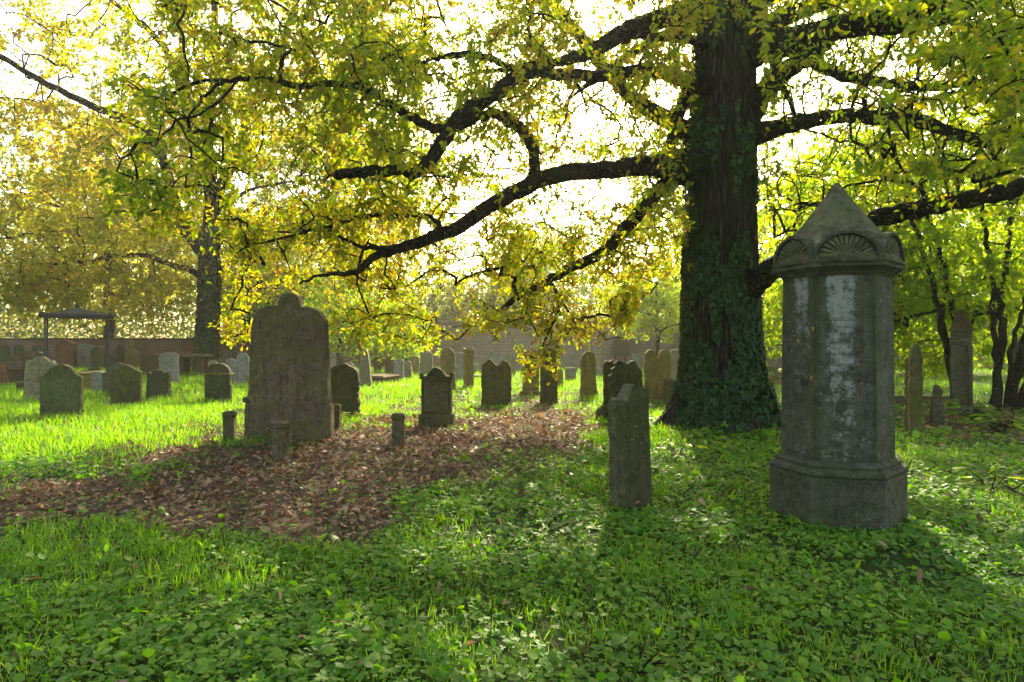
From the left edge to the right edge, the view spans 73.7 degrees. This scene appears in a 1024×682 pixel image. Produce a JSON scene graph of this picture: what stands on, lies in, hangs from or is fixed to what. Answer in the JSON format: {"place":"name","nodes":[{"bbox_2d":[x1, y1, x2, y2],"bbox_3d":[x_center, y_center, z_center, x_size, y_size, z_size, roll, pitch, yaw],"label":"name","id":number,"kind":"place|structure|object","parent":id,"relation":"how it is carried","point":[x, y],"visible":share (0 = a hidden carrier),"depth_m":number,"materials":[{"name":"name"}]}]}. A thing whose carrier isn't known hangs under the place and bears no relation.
{"place":"outdoors","nodes":[
{"label":"outdoors","id":0,"kind":"place"},
{"bbox_2d":[0,367,1023,681],"bbox_3d":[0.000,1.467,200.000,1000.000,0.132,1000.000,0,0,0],"label":"ground","id":1,"kind":"structure","parent":0,"point":[520,517],"depth_m":5.16,"materials":[{"name":"plant"}]},
{"bbox_2d":[0,365,6,386],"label":"headstone","id":2,"kind":"object","parent":1,"relation":"on","point":[3,373],"visible":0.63,"depth_m":22.36,"materials":[{"name":"red stone"}]},
{"bbox_2d":[0,361,24,384],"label":"coffin tomb","id":3,"kind":"object","parent":1,"relation":"on","point":[15,371],"visible":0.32,"depth_m":23.20,"materials":[{"name":"brown stone"}]},
{"bbox_2d":[17,351,35,361],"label":"headstone","id":4,"kind":"object","parent":1,"relation":"on","point":[25,356],"visible":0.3,"depth_m":23.41,"materials":[{"name":"brown stone"}]},
{"bbox_2d":[23,356,56,399],"bbox_3d":[-11.895,1.006,17.207,0.810,1.240,0.143,2,0,4],"label":"headstone","id":5,"kind":"object","parent":1,"relation":"on","point":[36,368],"visible":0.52,"depth_m":17.15,"materials":[{"name":"stone"}]},
{"bbox_2d":[39,364,83,416],"bbox_3d":[-8.838,1.039,13.403,0.773,1.173,0.154,0,0,-6],"label":"headstone","id":6,"kind":"object","parent":1,"relation":"on","point":[61,389],"visible":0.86,"depth_m":13.34,"materials":[{"name":"stone"}]},
{"bbox_2d":[55,339,79,367],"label":"headstone","id":7,"kind":"object","parent":1,"relation":"on","point":[65,351],"visible":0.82,"depth_m":35.56,"materials":[{"name":"red stone"}]},
{"bbox_2d":[38,304,113,368],"bbox_3d":[-16.539,0.092,25.975,2.380,3.016,1.960,0,0,-32],"label":"iron canopy","id":8,"kind":"object","parent":1,"relation":"on","point":[76,312],"visible":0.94,"depth_m":25.61,"materials":[{"name":"black"}]},
{"bbox_2d":[77,344,93,368],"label":"headstone","id":9,"kind":"object","parent":1,"relation":"on","point":[84,355],"visible":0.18,"depth_m":36.92,"materials":[{"name":"stone"}]},
{"bbox_2d":[80,354,99,371],"bbox_3d":[-15.599,1.050,25.500,0.720,1.100,0.600,0,0,0],"label":"urn pedestal","id":10,"kind":"object","parent":1,"relation":"on","point":[94,364],"visible":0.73,"depth_m":25.41,"materials":[{"name":"grey stone"}]},
{"bbox_2d":[77,370,105,390],"bbox_3d":[-12.812,1.270,21.200,0.850,0.660,1.600,0,0,0],"label":"chest tomb","id":11,"kind":"object","parent":1,"relation":"on","point":[86,375],"visible":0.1,"depth_m":20.45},
{"bbox_2d":[91,371,102,392],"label":"headstone","id":12,"kind":"object","parent":1,"relation":"on","point":[96,379],"visible":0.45,"depth_m":19.59,"materials":[{"name":"stone"}]},
{"bbox_2d":[91,346,105,369],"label":"headstone","id":13,"kind":"object","parent":1,"relation":"on","point":[99,352],"visible":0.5,"depth_m":35.56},
{"bbox_2d":[102,372,105,394],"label":"headstone","id":14,"kind":"object","parent":1,"relation":"on","point":[103,381],"visible":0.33,"depth_m":18.64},
{"bbox_2d":[0,104,221,337],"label":"broadleaf tree","id":15,"kind":"object","parent":1,"relation":"on","point":[30,198],"visible":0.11,"depth_m":37.40,"materials":[{"name":"yellow plant"}]},
{"bbox_2d":[109,354,114,366],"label":"headstone","id":16,"kind":"object","parent":1,"relation":"on","point":[111,359],"visible":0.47,"depth_m":35.56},
{"bbox_2d":[106,362,125,396],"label":"headstone","id":17,"kind":"object","parent":1,"relation":"on","point":[113,367],"visible":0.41,"depth_m":18.29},
{"bbox_2d":[110,365,142,405],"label":"headstone","id":18,"kind":"object","parent":1,"relation":"on","point":[126,385],"visible":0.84,"depth_m":15.74,"materials":[{"name":"stone"}]},
{"bbox_2d":[125,340,140,368],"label":"headstone","id":19,"kind":"object","parent":1,"relation":"on","point":[132,356],"visible":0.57,"depth_m":36.92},
{"bbox_2d":[140,354,159,375],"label":"headstone","id":20,"kind":"object","parent":1,"relation":"on","point":[149,362],"visible":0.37,"depth_m":29.09,"materials":[{"name":"brown stone"}]},
{"bbox_2d":[145,370,171,400],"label":"headstone","id":21,"kind":"object","parent":1,"relation":"on","point":[159,382],"visible":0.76,"depth_m":17.15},
{"bbox_2d":[159,352,179,384],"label":"headstone","id":22,"kind":"object","parent":1,"relation":"on","point":[168,361],"visible":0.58,"depth_m":23.41,"materials":[{"name":"stone"}]},
{"bbox_2d":[179,354,212,375],"bbox_3d":[-13.775,1.080,29.500,1.300,1.040,1.000,0,0,0],"label":"table tomb","id":23,"kind":"object","parent":1,"relation":"on","point":[202,360],"visible":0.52,"depth_m":29.17,"materials":[{"name":"brown stone"}]},
{"bbox_2d":[0,338,427,368],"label":"brick wall","id":24,"kind":"structure","parent":1,"relation":"on","point":[118,347],"depth_m":37.00,"materials":[{"name":"brick"}]},
{"bbox_2d":[203,363,233,403],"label":"headstone","id":25,"kind":"object","parent":1,"relation":"on","point":[218,379],"visible":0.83,"depth_m":16.55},
{"bbox_2d":[0,0,440,372],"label":"oak tree","id":26,"kind":"object","parent":1,"relation":"on","point":[57,270],"visible":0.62,"depth_m":29.34,"materials":[{"name":"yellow plant"}]},
{"bbox_2d":[222,410,236,440],"bbox_3d":[-4.238,1.349,10.247,0.177,0.602,0.178,0,0,-8],"label":"stone post","id":27,"kind":"object","parent":1,"relation":"on","point":[229,423],"visible":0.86,"depth_m":10.17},
{"bbox_2d":[219,352,240,359],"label":"headstone","id":28,"kind":"object","parent":1,"relation":"on","point":[228,355],"visible":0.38,"depth_m":32.00,"materials":[{"name":"brown stone"}]},
{"bbox_2d":[226,358,235,382],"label":"headstone","id":29,"kind":"object","parent":1,"relation":"on","point":[231,363],"visible":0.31,"depth_m":24.00,"materials":[{"name":"stone"}]},
{"bbox_2d":[236,353,249,384],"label":"headstone","id":30,"kind":"object","parent":1,"relation":"on","point":[242,365],"visible":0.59,"depth_m":23.41,"materials":[{"name":"stone"}]},
{"bbox_2d":[191,249,339,337],"bbox_3d":[-12.976,-1.728,36.574,8.098,6.792,6.341,0,0,0],"label":"broadleaf tree","id":31,"kind":"object","parent":1,"relation":"on","point":[256,304],"visible":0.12,"depth_m":35.47,"materials":[{"name":"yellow plant"}]},
{"bbox_2d":[271,420,290,460],"bbox_3d":[-2.933,1.327,8.664,0.184,0.646,0.184,0,0,6],"label":"stone post","id":32,"kind":"object","parent":1,"relation":"on","point":[280,439],"visible":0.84,"depth_m":8.58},
{"bbox_2d":[242,293,334,439],"bbox_3d":[-3.408,0.458,10.443,1.365,2.397,0.240,0,0,3],"label":"headstone","id":33,"kind":"object","parent":1,"relation":"on","point":[289,372],"visible":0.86,"depth_m":10.34,"materials":[{"name":"stone"}]},
{"bbox_2d":[236,50,427,335],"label":"broadleaf tree","id":34,"kind":"object","parent":1,"relation":"on","point":[285,163],"visible":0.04,"depth_m":45.30,"materials":[{"name":"plant"}]},
{"bbox_2d":[330,353,335,367],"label":"headstone","id":35,"kind":"object","parent":1,"relation":"on","point":[332,359],"visible":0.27,"depth_m":26.67,"materials":[{"name":"stone"}]},
{"bbox_2d":[333,403,341,428],"bbox_3d":[-2.991,1.358,11.636,0.140,0.584,0.140,0,0,0],"label":"stone post","id":36,"kind":"object","parent":1,"relation":"on","point":[337,414],"visible":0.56,"depth_m":11.57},
{"bbox_2d":[336,355,342,364],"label":"headstone","id":37,"kind":"object","parent":1,"relation":"on","point":[339,359],"visible":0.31,"depth_m":28.23,"materials":[{"name":"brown stone"}]},
{"bbox_2d":[330,363,360,415],"bbox_3d":[-3.389,1.037,13.790,0.646,1.175,0.165,0,0,5],"label":"headstone","id":38,"kind":"object","parent":1,"relation":"on","point":[345,382],"visible":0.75,"depth_m":13.71,"materials":[{"name":"stone"}]},
{"bbox_2d":[302,279,389,364],"bbox_3d":[-7.259,-0.555,29.629,4.460,4.345,4.325,0,0,0],"label":"broadleaf tree","id":39,"kind":"object","parent":1,"relation":"on","point":[335,343],"visible":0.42,"depth_m":29.02,"materials":[{"name":"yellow plant"}]},
{"bbox_2d":[341,409,368,419],"bbox_3d":[-3.021,1.397,12.904,0.632,0.215,0.559,0,0,-38],"label":"broadleaf plant","id":40,"kind":"object","parent":1,"relation":"on","point":[362,413],"visible":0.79,"depth_m":12.89,"materials":[{"name":"green plant"}]},
{"bbox_2d":[359,349,371,386],"bbox_3d":[-4.776,0.936,22.219,0.415,1.328,0.240,0,0,0],"label":"tapering tombstone","id":41,"kind":"object","parent":1,"relation":"on","point":[365,372],"visible":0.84,"depth_m":22.10,"materials":[{"name":"stone"}]},
{"bbox_2d":[373,357,381,371],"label":"headstone","id":42,"kind":"object","parent":1,"relation":"on","point":[377,366],"visible":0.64,"depth_m":32.54,"materials":[{"name":"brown stone"}]},
{"bbox_2d":[371,374,400,383],"bbox_3d":[-4.689,1.400,24.200,0.970,0.400,1.620,0,0,12],"label":"ledger tomb","id":43,"kind":"object","parent":1,"relation":"on","point":[383,377],"visible":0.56,"depth_m":23.75,"materials":[{"name":"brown stone"}]},
{"bbox_2d":[385,360,393,373],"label":"headstone","id":44,"kind":"object","parent":1,"relation":"on","point":[388,366],"visible":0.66,"depth_m":30.97,"materials":[{"name":"brown stone"}]},
{"bbox_2d":[354,285,441,361],"bbox_3d":[-5.490,-0.468,33.265,4.189,4.931,5.451,0,0,0],"label":"broadleaf tree","id":45,"kind":"object","parent":1,"relation":"on","point":[405,351],"visible":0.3,"depth_m":32.31,"materials":[{"name":"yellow plant"}]},
{"bbox_2d":[391,412,405,446],"bbox_3d":[-1.621,1.338,9.745,0.194,0.625,0.194,0,0,-6],"label":"stone post","id":46,"kind":"object","parent":1,"relation":"on","point":[398,427],"visible":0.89,"depth_m":9.66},
{"bbox_2d":[393,360,403,380],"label":"headstone","id":47,"kind":"object","parent":1,"relation":"on","point":[398,365],"visible":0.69,"depth_m":25.26,"materials":[{"name":"stone"}]},
{"bbox_2d":[404,361,411,379],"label":"headstone","id":48,"kind":"object","parent":1,"relation":"on","point":[407,369],"visible":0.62,"depth_m":26.30,"materials":[{"name":"stone"}]},
{"bbox_2d":[412,356,419,374],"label":"headstone","id":49,"kind":"object","parent":1,"relation":"on","point":[415,364],"visible":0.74,"depth_m":30.00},
{"bbox_2d":[420,350,432,375],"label":"headstone","id":50,"kind":"object","parent":1,"relation":"on","point":[426,362],"visible":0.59,"depth_m":28.66,"materials":[{"name":"stone"}]},
{"bbox_2d":[418,367,454,426],"bbox_3d":[-1.331,1.041,12.100,0.619,1.158,0.280,0,0,4],"label":"headstone","id":51,"kind":"object","parent":1,"relation":"on","point":[436,395],"visible":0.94,"depth_m":11.99,"materials":[{"name":"stone"}]},
{"bbox_2d":[441,348,455,389],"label":"headstone","id":52,"kind":"object","parent":1,"relation":"on","point":[448,361],"visible":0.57,"depth_m":20.64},
{"bbox_2d":[455,352,462,381],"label":"headstone","id":53,"kind":"object","parent":1,"relation":"on","point":[459,364],"visible":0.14,"depth_m":25.26,"materials":[{"name":"stone"}]},
{"bbox_2d":[461,347,474,388],"bbox_3d":[-1.352,0.892,21.269,0.480,1.415,0.480,0,0,0],"label":"gravestone","id":54,"kind":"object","parent":1,"relation":"on","point":[468,366],"depth_m":21.12,"materials":[{"name":"stone"}]},
{"bbox_2d":[473,341,477,372],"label":"memorial pillar","id":55,"kind":"structure","parent":1,"relation":"on","point":[475,364],"depth_m":31.11,"materials":[{"name":"stone"}]},
{"bbox_2d":[477,356,485,371],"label":"headstone","id":56,"kind":"object","parent":1,"relation":"on","point":[481,360],"visible":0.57,"depth_m":32.54,"materials":[{"name":"stone"}]},
{"bbox_2d":[486,349,493,361],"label":"headstone","id":57,"kind":"object","parent":1,"relation":"on","point":[489,354],"visible":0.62,"depth_m":32.00,"materials":[{"name":"stone"}]},
{"bbox_2d":[412,235,575,325],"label":"broadleaf tree","id":58,"kind":"object","parent":1,"relation":"on","point":[454,312],"visible":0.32,"depth_m":50.74,"materials":[{"name":"plant"}]},
{"bbox_2d":[481,359,511,405],"bbox_3d":[-0.367,1.020,15.943,0.726,1.206,0.164,0,0,2],"label":"headstone","id":59,"kind":"object","parent":1,"relation":"on","point":[496,386],"visible":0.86,"depth_m":15.87,"materials":[{"name":"stone"}]},
{"bbox_2d":[494,353,502,365],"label":"headstone","id":60,"kind":"object","parent":1,"relation":"on","point":[498,358],"visible":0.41,"depth_m":32.00,"materials":[{"name":"stone"}]},
{"bbox_2d":[503,353,514,375],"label":"headstone","id":61,"kind":"object","parent":1,"relation":"on","point":[509,358],"visible":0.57,"depth_m":29.09,"materials":[{"name":"stone"}]},
{"bbox_2d":[0,384,1023,681],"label":"ground cover","id":62,"kind":"object","parent":1,"relation":"on","point":[264,650],"visible":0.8,"depth_m":4.04,"materials":[{"name":"green plant"}]},
{"bbox_2d":[0,365,1023,681],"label":"grass","id":63,"kind":"structure","parent":1,"relation":"on","point":[166,411],"depth_m":4.95,"materials":[{"name":"plant"}]},
{"bbox_2d":[0,110,1023,354],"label":"woodland","id":64,"kind":"object","parent":1,"relation":"on","point":[58,326],"visible":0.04,"depth_m":64.34,"materials":[{"name":"plant"}]},
{"bbox_2d":[0,413,1023,681],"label":"weeds","id":65,"kind":"object","parent":1,"relation":"on","point":[472,677],"visible":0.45,"depth_m":4.64,"materials":[{"name":"green plant"}]},
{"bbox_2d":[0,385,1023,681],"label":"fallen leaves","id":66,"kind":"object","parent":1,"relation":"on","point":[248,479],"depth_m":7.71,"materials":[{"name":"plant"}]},
{"bbox_2d":[513,339,522,371],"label":"headstone","id":67,"kind":"object","parent":1,"relation":"on","point":[518,366],"visible":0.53,"depth_m":33.10,"materials":[{"name":"stone"}]},
{"bbox_2d":[520,350,539,394],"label":"headstone","id":68,"kind":"object","parent":1,"relation":"on","point":[528,387],"visible":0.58,"depth_m":18.82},
{"bbox_2d":[540,348,557,402],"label":"headstone","id":69,"kind":"object","parent":1,"relation":"on","point":[549,393],"visible":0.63,"depth_m":16.41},
{"bbox_2d":[76,0,1023,432],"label":"oak tree","id":70,"kind":"object","parent":1,"relation":"on","point":[724,96],"visible":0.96,"depth_m":10.19,"materials":[{"name":"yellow plant"}]},
{"bbox_2d":[558,369,562,386],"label":"headstone","id":71,"kind":"object","parent":1,"relation":"on","point":[560,374],"visible":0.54,"depth_m":21.82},
{"bbox_2d":[565,367,575,380],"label":"headstone","id":72,"kind":"object","parent":1,"relation":"on","point":[570,372],"visible":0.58,"depth_m":25.26,"materials":[{"name":"stone"}]},
{"bbox_2d":[570,350,577,370],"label":"headstone","id":73,"kind":"object","parent":1,"relation":"on","point":[573,359],"visible":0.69,"depth_m":32.00,"materials":[{"name":"stone"}]},
{"bbox_2d":[579,351,597,398],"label":"headstone","id":74,"kind":"object","parent":1,"relation":"on","point":[588,386],"visible":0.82,"depth_m":17.61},
{"bbox_2d":[579,337,602,374],"bbox_3d":[3.562,0.718,30.300,0.937,1.764,0.937,0,0,-10],"label":"obelisk","id":75,"kind":"object","parent":1,"relation":"on","point":[593,348],"visible":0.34,"depth_m":30.12,"materials":[{"name":"stone"}]},
{"bbox_2d":[599,348,605,367],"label":"headstone","id":76,"kind":"object","parent":1,"relation":"on","point":[602,356],"visible":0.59,"depth_m":32.00,"materials":[{"name":"stone"}]},
{"bbox_2d":[595,360,615,419],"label":"headstone","id":77,"kind":"object","parent":1,"relation":"on","point":[602,409],"visible":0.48,"depth_m":12.80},
{"bbox_2d":[611,340,629,362],"bbox_3d":[6.105,0.768,38.535,1.043,1.664,0.270,0,0,0],"label":"tapering tombstone","id":78,"kind":"object","parent":1,"relation":"on","point":[620,348],"visible":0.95,"depth_m":38.41,"materials":[{"name":"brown stone"}]},
{"bbox_2d":[608,360,642,398],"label":"headstone","id":79,"kind":"object","parent":1,"relation":"on","point":[622,373],"visible":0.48,"depth_m":12.31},
{"bbox_2d":[578,247,680,356],"bbox_3d":[7.126,-1.675,34.602,6.023,6.608,6.223,0,0,-40],"label":"broadleaf tree","id":80,"kind":"object","parent":1,"relation":"on","point":[669,307],"visible":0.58,"depth_m":33.87,"materials":[{"name":"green plant"}]},
{"bbox_2d":[608,384,651,511],"bbox_3d":[1.068,1.019,6.170,0.352,1.278,0.256,-3,2,-37],"label":"headstone","id":81,"kind":"object","parent":1,"relation":"on","point":[630,475],"visible":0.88,"depth_m":6.08,"materials":[{"name":"stone"}]},
{"bbox_2d":[632,354,641,369],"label":"headstone","id":82,"kind":"object","parent":1,"relation":"on","point":[637,358],"visible":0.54,"depth_m":30.97,"materials":[{"name":"stone"}]},
{"bbox_2d":[611,639,682,680],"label":"broadleaf plant","id":83,"kind":"object","parent":1,"relation":"on","point":[671,662],"visible":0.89,"depth_m":3.06,"materials":[{"name":"green plant"}]},
{"bbox_2d":[643,350,670,402],"bbox_3d":[3.508,0.916,16.486,0.654,1.418,0.163,0,0,0],"label":"headstone","id":84,"kind":"object","parent":1,"relation":"on","point":[657,372],"visible":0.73,"depth_m":16.41,"materials":[{"name":"stone"}]},
{"bbox_2d":[663,379,674,402],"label":"headstone","id":85,"kind":"object","parent":1,"relation":"on","point":[667,386],"visible":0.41,"depth_m":16.14,"materials":[{"name":"brown stone"}]},
{"bbox_2d":[670,349,679,379],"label":"headstone","id":86,"kind":"object","parent":1,"relation":"on","point":[674,354],"visible":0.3,"depth_m":23.41,"materials":[{"name":"stone"}]},
{"bbox_2d":[655,441,708,454],"bbox_3d":[2.187,1.386,8.841,0.699,0.236,0.653,0,0,0],"label":"broadleaf plant","id":87,"kind":"object","parent":1,"relation":"on","point":[701,446],"visible":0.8,"depth_m":8.75,"materials":[{"name":"green plant"}]},
{"bbox_2d":[619,146,816,320],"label":"broadleaf tree","id":88,"kind":"object","parent":1,"relation":"on","point":[673,215],"visible":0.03,"depth_m":40.44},
{"bbox_2d":[433,321,1013,366],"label":"brick wall","id":89,"kind":"structure","parent":1,"relation":"on","point":[484,344],"depth_m":39.00,"materials":[{"name":"brick"}]},
{"bbox_2d":[768,372,774,385],"bbox_3d":[7.674,1.262,20.210,0.180,0.676,0.180,0,0,0],"label":"enclosure post","id":90,"kind":"object","parent":1,"relation":"on","point":[771,377],"visible":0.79,"depth_m":20.12,"materials":[{"name":"stone"}]},
{"bbox_2d":[775,368,781,384],"bbox_3d":[9.146,1.268,23.415,0.180,0.664,0.180,0,0,0],"label":"enclosure post","id":91,"kind":"object","parent":1,"relation":"on","point":[778,375],"visible":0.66,"depth_m":23.32,"materials":[{"name":"stone"}]},
{"bbox_2d":[655,125,949,332],"bbox_3d":[11.223,-3.399,26.852,10.346,10.127,9.011,0,0,0],"label":"broadleaf tree","id":92,"kind":"object","parent":1,"relation":"on","point":[762,229],"visible":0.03,"depth_m":26.00,"materials":[{"name":"green plant"}]},
{"bbox_2d":[769,183,908,532],"bbox_3d":[2.775,0.150,5.830,1.093,3.000,0.950,0,0,16],"label":"hexagonal monument","id":93,"kind":"object","parent":1,"relation":"on","point":[838,264],"visible":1,"depth_m":5.50,"materials":[{"name":"stone"}]},
{"bbox_2d":[762,298,948,367],"bbox_3d":[16.340,-0.703,32.990,9.511,4.930,8.266,0,0,0],"label":"broadleaf tree","id":94,"kind":"object","parent":1,"relation":"on","point":[779,342],"visible":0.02,"depth_m":33.27,"materials":[{"name":"green plant"}]},
{"bbox_2d":[757,92,1023,411],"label":"multi stemmed tree","id":95,"kind":"object","parent":1,"relation":"on","point":[924,281],"visible":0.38,"depth_m":14.93,"materials":[{"name":"green plant"}]},
{"bbox_2d":[904,358,907,429],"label":"headstone","id":96,"kind":"object","parent":1,"relation":"on","point":[905,393],"visible":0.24,"depth_m":11.56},
{"bbox_2d":[907,344,922,433],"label":"headstone","id":97,"kind":"object","parent":1,"relation":"on","point":[915,390],"visible":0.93,"depth_m":11.05,"materials":[{"name":"stone"}]},
{"bbox_2d":[908,461,934,478],"bbox_3d":[4.135,1.326,7.273,0.579,0.358,0.328,0,0,11],"label":"broadleaf plant","id":98,"kind":"object","parent":1,"relation":"on","point":[919,472],"visible":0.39,"depth_m":7.18,"materials":[{"name":"green plant"}]},
{"bbox_2d":[895,395,949,401],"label":"stone kerb","id":99,"kind":"structure","parent":1,"relation":"on","point":[899,398],"depth_m":16.59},
{"bbox_2d":[890,628,961,671],"bbox_3d":[1.879,1.455,3.209,0.333,0.101,0.362,0,0,0],"label":"broadleaf plant","id":100,"kind":"object","parent":1,"relation":"on","point":[894,650],"visible":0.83,"depth_m":3.12,"materials":[{"name":"green plant"}]},
{"bbox_2d":[929,397,932,422],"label":"headstone","id":101,"kind":"object","parent":1,"relation":"on","point":[931,412],"visible":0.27,"depth_m":12.67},
{"bbox_2d":[932,384,944,425],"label":"headstone","id":102,"kind":"object","parent":1,"relation":"on","point":[938,408],"visible":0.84,"depth_m":12.17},
{"bbox_2d":[894,268,1023,374],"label":"broadleaf tree","id":103,"kind":"object","parent":1,"relation":"on","point":[978,368],"visible":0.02,"depth_m":30.27,"materials":[{"name":"green plant"}]},
{"bbox_2d":[947,310,975,413],"bbox_3d":[9.485,0.475,14.418,0.488,2.251,0.488,0,0,32],"label":"pillar monument","id":104,"kind":"object","parent":1,"relation":"on","point":[961,329],"visible":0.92,"depth_m":14.29,"materials":[{"name":"grey stone"}]},
{"bbox_2d":[909,114,1023,378],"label":"broadleaf tree","id":105,"kind":"object","parent":1,"relation":"on","point":[1015,351],"visible":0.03,"depth_m":26.90,"materials":[{"name":"green plant"}]},
{"bbox_2d":[944,399,1000,420],"bbox_3d":[8.699,1.302,12.894,1.122,0.408,1.024,0,0,0],"label":"broadleaf plant","id":106,"kind":"object","parent":1,"relation":"on","point":[964,408],"visible":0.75,"depth_m":12.83,"materials":[{"name":"green plant"}]},
{"bbox_2d":[952,466,1023,489],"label":"broadleaf plant","id":107,"kind":"object","parent":1,"relation":"on","point":[967,481],"visible":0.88,"depth_m":6.89,"materials":[{"name":"green plant"}]},
{"bbox_2d":[964,413,1023,432],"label":"broadleaf plant","id":108,"kind":"object","parent":1,"relation":"on","point":[987,422],"visible":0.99,"depth_m":11.20,"materials":[{"name":"green plant"}]},
{"bbox_2d":[1004,483,1023,496],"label":"fallen branch","id":109,"kind":"object","parent":1,"relation":"on","point":[1012,489],"visible":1,"depth_m":6.64,"materials":[{"name":"wood"}]},
{"bbox_2d":[0,0,1023,337],"label":"sky","id":110,"kind":"structure","parent":0,"point":[585,120],"materials":[{"name":"white"}]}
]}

